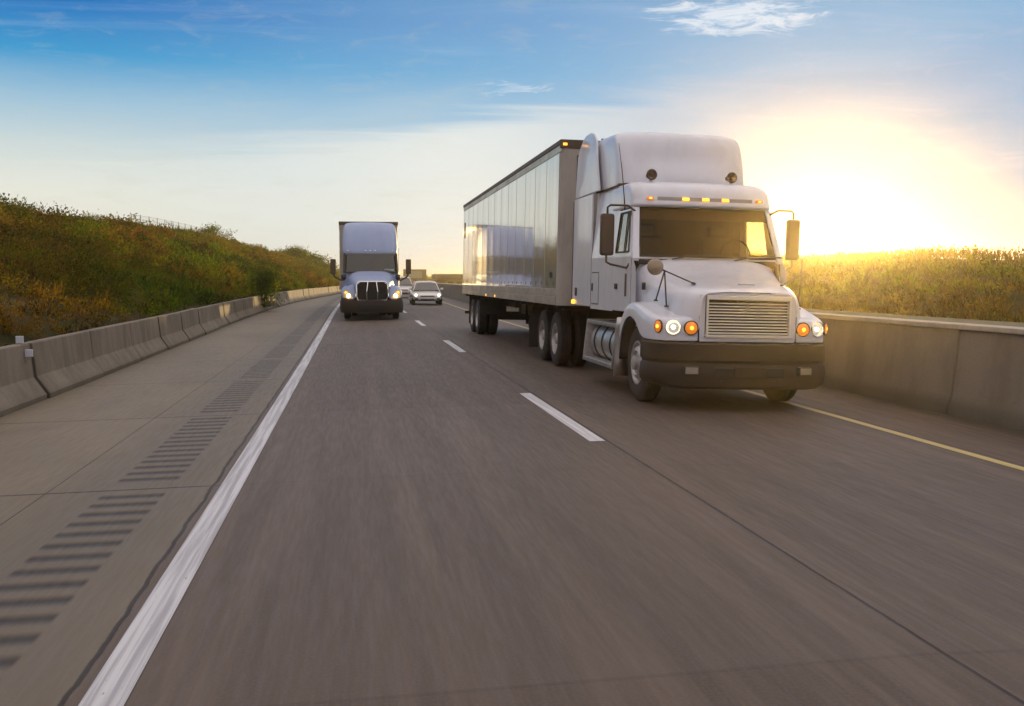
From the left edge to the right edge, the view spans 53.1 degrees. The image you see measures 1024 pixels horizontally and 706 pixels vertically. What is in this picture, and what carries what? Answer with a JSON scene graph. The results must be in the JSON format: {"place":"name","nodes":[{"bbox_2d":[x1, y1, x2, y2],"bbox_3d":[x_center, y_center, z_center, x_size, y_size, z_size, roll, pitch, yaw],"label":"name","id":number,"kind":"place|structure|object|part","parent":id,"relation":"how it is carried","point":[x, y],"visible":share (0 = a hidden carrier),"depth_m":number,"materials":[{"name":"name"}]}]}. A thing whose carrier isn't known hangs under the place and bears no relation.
{"place":"outdoors","nodes":[
{"label":"outdoors","id":0,"kind":"place"},
{"bbox_2d":[0,240,319,346],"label":"hillside","id":1,"kind":"structure","parent":0,"point":[10,339],"depth_m":22.01,"materials":[{"name":"green plant"}]},
{"bbox_2d":[80,212,98,219],"bbox_3d":[-22.273,-6.703,52.898,1.837,1.209,1.944,-1,4,-9],"label":"shrub","id":2,"kind":"object","parent":1,"relation":"on","point":[87,216],"visible":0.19,"depth_m":52.99,"materials":[{"name":"green plant"}]},
{"bbox_2d":[0,193,339,345],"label":"hillside brush","id":3,"kind":"object","parent":1,"relation":"on","point":[194,258],"visible":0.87,"depth_m":37.32,"materials":[{"name":"green plant"}]},
{"bbox_2d":[133,214,221,234],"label":"shrubs","id":4,"kind":"object","parent":1,"relation":"on","point":[140,221],"visible":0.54,"depth_m":74.86,"materials":[{"name":"green plant"}]},
{"bbox_2d":[192,224,219,234],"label":"shrub","id":5,"kind":"object","parent":1,"relation":"on","point":[208,230],"visible":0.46,"depth_m":92.14,"materials":[{"name":"green plant"}]},
{"bbox_2d":[205,223,223,236],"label":"shrub","id":6,"kind":"object","parent":1,"relation":"on","point":[216,231],"visible":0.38,"depth_m":97.00,"materials":[{"name":"green plant"}]},
{"bbox_2d":[215,225,236,238],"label":"shrub","id":7,"kind":"object","parent":1,"relation":"on","point":[227,233],"visible":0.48,"depth_m":103.34,"materials":[{"name":"green plant"}]},
{"bbox_2d":[245,255,288,307],"bbox_3d":[-13.086,-3.658,54.468,2.417,3.172,2.827,-1,4,-9],"label":"shrub","id":8,"kind":"object","parent":1,"relation":"on","point":[267,277],"visible":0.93,"depth_m":54.20,"materials":[{"name":"green plant"}]},
{"bbox_2d":[271,244,316,263],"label":"tree","id":9,"kind":"object","parent":1,"relation":"on","point":[297,252],"visible":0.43,"depth_m":143.89,"materials":[{"name":"green plant"}]},
{"bbox_2d":[305,249,335,268],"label":"tree","id":10,"kind":"object","parent":1,"relation":"on","point":[320,259],"visible":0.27,"depth_m":152.76,"materials":[{"name":"green plant"}]},
{"bbox_2d":[319,260,339,271],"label":"tree","id":11,"kind":"object","parent":1,"relation":"on","point":[329,266],"visible":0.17,"depth_m":164.56,"materials":[{"name":"green plant"}]},
{"bbox_2d":[0,293,1023,705],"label":"highway","id":12,"kind":"structure","parent":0,"point":[420,515],"depth_m":6.63,"materials":[{"name":"grey asphalt"}]},
{"bbox_2d":[0,343,46,416],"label":"concrete barrier","id":13,"kind":"object","parent":12,"relation":"on","point":[21,387],"visible":0.94,"depth_m":14.17,"materials":[{"name":"grey concrete"}]},
{"bbox_2d":[15,336,23,343],"bbox_3d":[-7.099,-0.176,14.776,0.110,0.140,0.047,-1,4,-9],"label":"reflector","id":14,"kind":"object","parent":13,"relation":"on","point":[19,339],"visible":0.97,"depth_m":14.75,"materials":[{"name":"grey"}]},
{"bbox_2d":[25,349,32,358],"bbox_3d":[-6.935,0.017,14.713,0.110,0.140,0.047,-1,4,-9],"label":"reflector","id":15,"kind":"object","parent":13,"relation":"attached to","point":[29,353],"visible":1,"depth_m":14.69,"materials":[{"name":"grey"}]},
{"bbox_2d":[24,331,103,397],"bbox_3d":[-7.401,0.137,16.764,0.600,0.825,3.456,-1,4,-9],"label":"concrete barrier","id":16,"kind":"object","parent":12,"relation":"on","point":[63,363],"visible":0.83,"depth_m":16.45,"materials":[{"name":"grey concrete"}]},
{"bbox_2d":[83,323,140,375],"bbox_3d":[-7.975,-0.113,20.208,0.600,0.825,3.456,0,4,-9],"label":"concrete barrier","id":17,"kind":"object","parent":12,"relation":"on","point":[113,349],"visible":0.79,"depth_m":19.99,"materials":[{"name":"grey concrete"}]},
{"bbox_2d":[124,317,167,360],"bbox_3d":[-8.555,-0.355,23.651,0.600,0.825,3.456,-1,4,-9],"label":"concrete barrier","id":18,"kind":"object","parent":12,"relation":"on","point":[147,341],"visible":0.79,"depth_m":23.47,"materials":[{"name":"grey concrete"}]},
{"bbox_2d":[154,312,188,349],"bbox_3d":[-9.114,-0.607,27.097,0.600,0.825,3.456,0,4,-9],"label":"concrete barrier","id":19,"kind":"object","parent":12,"relation":"on","point":[172,334],"visible":0.79,"depth_m":26.86,"materials":[{"name":"grey concrete"}]},
{"bbox_2d":[178,308,204,340],"bbox_3d":[-9.681,-0.868,30.538,0.600,0.825,3.456,0,4,-10],"label":"concrete barrier","id":20,"kind":"object","parent":12,"relation":"on","point":[192,328],"visible":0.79,"depth_m":30.32,"materials":[{"name":"grey concrete"}]},
{"bbox_2d":[197,306,218,334],"bbox_3d":[-10.237,-1.115,33.987,0.600,0.825,3.456,-1,4,-9],"label":"concrete barrier","id":21,"kind":"object","parent":12,"relation":"on","point":[207,323],"visible":0.71,"depth_m":33.76,"materials":[{"name":"grey concrete"}]},
{"bbox_2d":[78,303,339,705],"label":"white edge line","id":22,"kind":"object","parent":12,"relation":"on","point":[116,679],"visible":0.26,"depth_m":5.68,"materials":[{"name":"paint"}]},
{"bbox_2d":[207,303,228,328],"bbox_3d":[-10.844,-1.365,37.427,0.600,0.825,3.456,0,4,-9],"label":"concrete barrier","id":23,"kind":"object","parent":12,"relation":"on","point":[220,320],"visible":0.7,"depth_m":37.42,"materials":[{"name":"grey concrete"}]},
{"bbox_2d":[222,301,238,324],"bbox_3d":[-11.382,-1.622,40.877,0.600,0.825,3.456,-1,4,-9],"label":"concrete barrier","id":24,"kind":"object","parent":12,"relation":"on","point":[230,316],"visible":0.7,"depth_m":40.67,"materials":[{"name":"grey concrete"}]},
{"bbox_2d":[232,299,247,320],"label":"concrete barrier","id":25,"kind":"object","parent":12,"relation":"on","point":[240,313],"visible":0.7,"depth_m":44.20,"materials":[{"name":"grey concrete"}]},
{"bbox_2d":[243,298,255,316],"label":"concrete barrier","id":26,"kind":"object","parent":12,"relation":"on","point":[248,308],"visible":0.68,"depth_m":47.60,"materials":[{"name":"grey concrete"}]},
{"bbox_2d":[248,296,262,313],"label":"concrete barrier","id":27,"kind":"object","parent":12,"relation":"on","point":[256,307],"visible":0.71,"depth_m":51.17,"materials":[{"name":"grey concrete"}]},
{"bbox_2d":[258,295,269,311],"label":"concrete barrier","id":28,"kind":"object","parent":12,"relation":"on","point":[264,309],"visible":0.44,"depth_m":53.81,"materials":[{"name":"grey concrete"}]},
{"bbox_2d":[272,292,282,307],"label":"concrete barrier","id":29,"kind":"object","parent":12,"relation":"on","point":[277,300],"visible":0.39,"depth_m":61.93,"materials":[{"name":"grey concrete"}]},
{"bbox_2d":[279,291,288,304],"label":"concrete barrier","id":30,"kind":"object","parent":12,"relation":"on","point":[282,295],"visible":0.63,"depth_m":65.09,"materials":[{"name":"grey concrete"}]},
{"bbox_2d":[285,291,295,303],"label":"concrete barrier","id":31,"kind":"object","parent":12,"relation":"on","point":[289,298],"visible":0.74,"depth_m":68.36,"materials":[{"name":"grey concrete"}]},
{"bbox_2d":[291,290,300,301],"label":"concrete barrier","id":32,"kind":"object","parent":12,"relation":"on","point":[296,298],"visible":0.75,"depth_m":71.98,"materials":[{"name":"grey concrete"}]},
{"bbox_2d":[298,289,305,300],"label":"concrete barrier","id":33,"kind":"object","parent":12,"relation":"on","point":[300,295],"visible":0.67,"depth_m":75.70,"materials":[{"name":"grey concrete"}]},
{"bbox_2d":[303,289,310,299],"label":"concrete barrier","id":34,"kind":"object","parent":12,"relation":"on","point":[306,294],"visible":0.68,"depth_m":78.75,"materials":[{"name":"grey concrete"}]},
{"bbox_2d":[308,288,315,298],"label":"concrete barrier","id":35,"kind":"object","parent":12,"relation":"on","point":[311,293],"visible":0.72,"depth_m":82.30,"materials":[{"name":"grey concrete"}]},
{"bbox_2d":[313,288,319,297],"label":"concrete barrier","id":36,"kind":"object","parent":12,"relation":"on","point":[316,294],"visible":0.64,"depth_m":85.86,"materials":[{"name":"grey concrete"}]},
{"bbox_2d":[318,288,323,296],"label":"concrete barrier","id":37,"kind":"object","parent":12,"relation":"on","point":[320,292],"visible":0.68,"depth_m":89.35,"materials":[{"name":"grey concrete"}]},
{"bbox_2d":[320,287,326,296],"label":"concrete barrier","id":38,"kind":"object","parent":12,"relation":"on","point":[323,292],"visible":0.69,"depth_m":92.75,"materials":[{"name":"grey concrete"}]},
{"bbox_2d":[330,221,410,318],"bbox_3d":[-7.235,-4.112,50.767,3.280,4.145,21.175,-1,4,-9],"label":"semi truck","id":39,"kind":"object","parent":12,"relation":"on","point":[369,279],"visible":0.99,"depth_m":42.19,"materials":[{"name":"white paint"}]},
{"bbox_3d":[-6.030,-3.790,43.467,2.260,0.830,2.920,-1,4,-9],"label":"window frame","id":40,"kind":"part","parent":39,"relation":"part of","materials":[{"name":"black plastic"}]},
{"bbox_2d":[399,277,412,294],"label":"suv car","id":41,"kind":"object","parent":12,"relation":"on","point":[406,284],"visible":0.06,"depth_m":81.15,"materials":[{"name":"white paint"}]},
{"bbox_2d":[409,281,442,304],"bbox_3d":[-5.378,-3.753,63.660,2.080,1.456,4.713,-1,4,-8],"label":"sedan car","id":42,"kind":"object","parent":12,"relation":"on","point":[425,291],"visible":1,"depth_m":62.43,"materials":[{"name":"silver metal"}]},
{"bbox_2d":[443,340,465,351],"bbox_3d":[-1.424,-0.179,24.973,0.160,0.012,4.400,-1,4,-9],"label":"lane marking","id":43,"kind":"object","parent":12,"relation":"on","point":[454,346],"visible":1,"depth_m":24.66,"materials":[{"name":"white paint"}]},
{"bbox_2d":[520,393,604,440],"bbox_3d":[0.518,0.725,12.404,0.160,0.006,4.400,-1,4,-9],"label":"lane marking","id":44,"kind":"object","parent":12,"relation":"on","point":[572,424],"visible":1,"depth_m":11.82,"materials":[{"name":"white paint"}]},
{"bbox_2d":[462,132,827,400],"bbox_3d":[1.325,-2.089,23.611,2.970,4.115,22.272,1,4,-9],"label":"semi truck","id":45,"kind":"object","parent":12,"relation":"on","point":[628,252],"visible":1,"depth_m":15.29,"materials":[{"name":"white paint"}]},
{"bbox_3d":[1.310,-1.029,16.306,0.024,0.510,0.470,1,4,-9],"label":"luggage door","id":46,"kind":"part","parent":45,"relation":"part of","materials":[{"name":"white paint"}]},
{"bbox_3d":[1.602,-1.330,14.666,0.119,1.450,0.960,1,4,-9],"label":"door","id":47,"kind":"part","parent":45,"relation":"part of","materials":[{"name":"white paint"}]},
{"bbox_3d":[3.680,-1.320,15.181,0.089,1.453,1.341,-1,4,-9],"label":"door","id":48,"kind":"part","parent":45,"relation":"part of","materials":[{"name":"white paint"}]},
{"bbox_2d":[437,283,1023,431],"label":"median wall","id":49,"kind":"structure","parent":12,"relation":"on","point":[970,369],"depth_m":13.69,"materials":[{"name":"concrete"}]},
{"bbox_2d":[442,301,1023,470],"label":"yellow edge line","id":50,"kind":"object","parent":12,"relation":"on","point":[928,442],"visible":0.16,"depth_m":11.13,"materials":[{"name":"paint"}]},
{"bbox_2d":[0,0,1023,276],"label":"sky","id":51,"kind":"structure","parent":0,"point":[886,125],"materials":[{"name":"blue"}]},
{"bbox_2d":[786,259,1023,322],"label":"bank","id":52,"kind":"structure","parent":0,"point":[1019,297],"depth_m":47.64,"materials":[{"name":"green plant"}]},
{"bbox_2d":[748,243,1023,322],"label":"bank brush","id":53,"kind":"object","parent":52,"relation":"on","point":[869,258],"visible":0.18,"depth_m":46.96,"materials":[{"name":"green plant"}]},
{"label":"ground","id":54,"kind":"structure","parent":0,"visible":0},
{"bbox_2d":[403,269,425,280],"bbox_3d":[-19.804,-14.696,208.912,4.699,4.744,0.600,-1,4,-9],"label":"truck trailer","id":55,"kind":"object","parent":54,"relation":"on","point":[417,274],"visible":0.62,"depth_m":208.72,"materials":[{"name":"brown"}]},
{"bbox_2d":[400,274,432,282],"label":"distant scrub","id":56,"kind":"object","parent":54,"relation":"on","point":[428,278],"visible":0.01,"depth_m":336.17,"materials":[{"name":"green plant"}]},
{"bbox_2d":[433,280,446,282],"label":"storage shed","id":57,"kind":"structure","parent":54,"relation":"on","point":[439,281],"depth_m":164.78,"materials":[{"name":"brown"}]},
{"bbox_2d":[432,274,462,283],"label":"flat roof building","id":58,"kind":"structure","parent":54,"relation":"on","point":[454,278],"depth_m":189.79,"materials":[{"name":"brown"}]}
]}

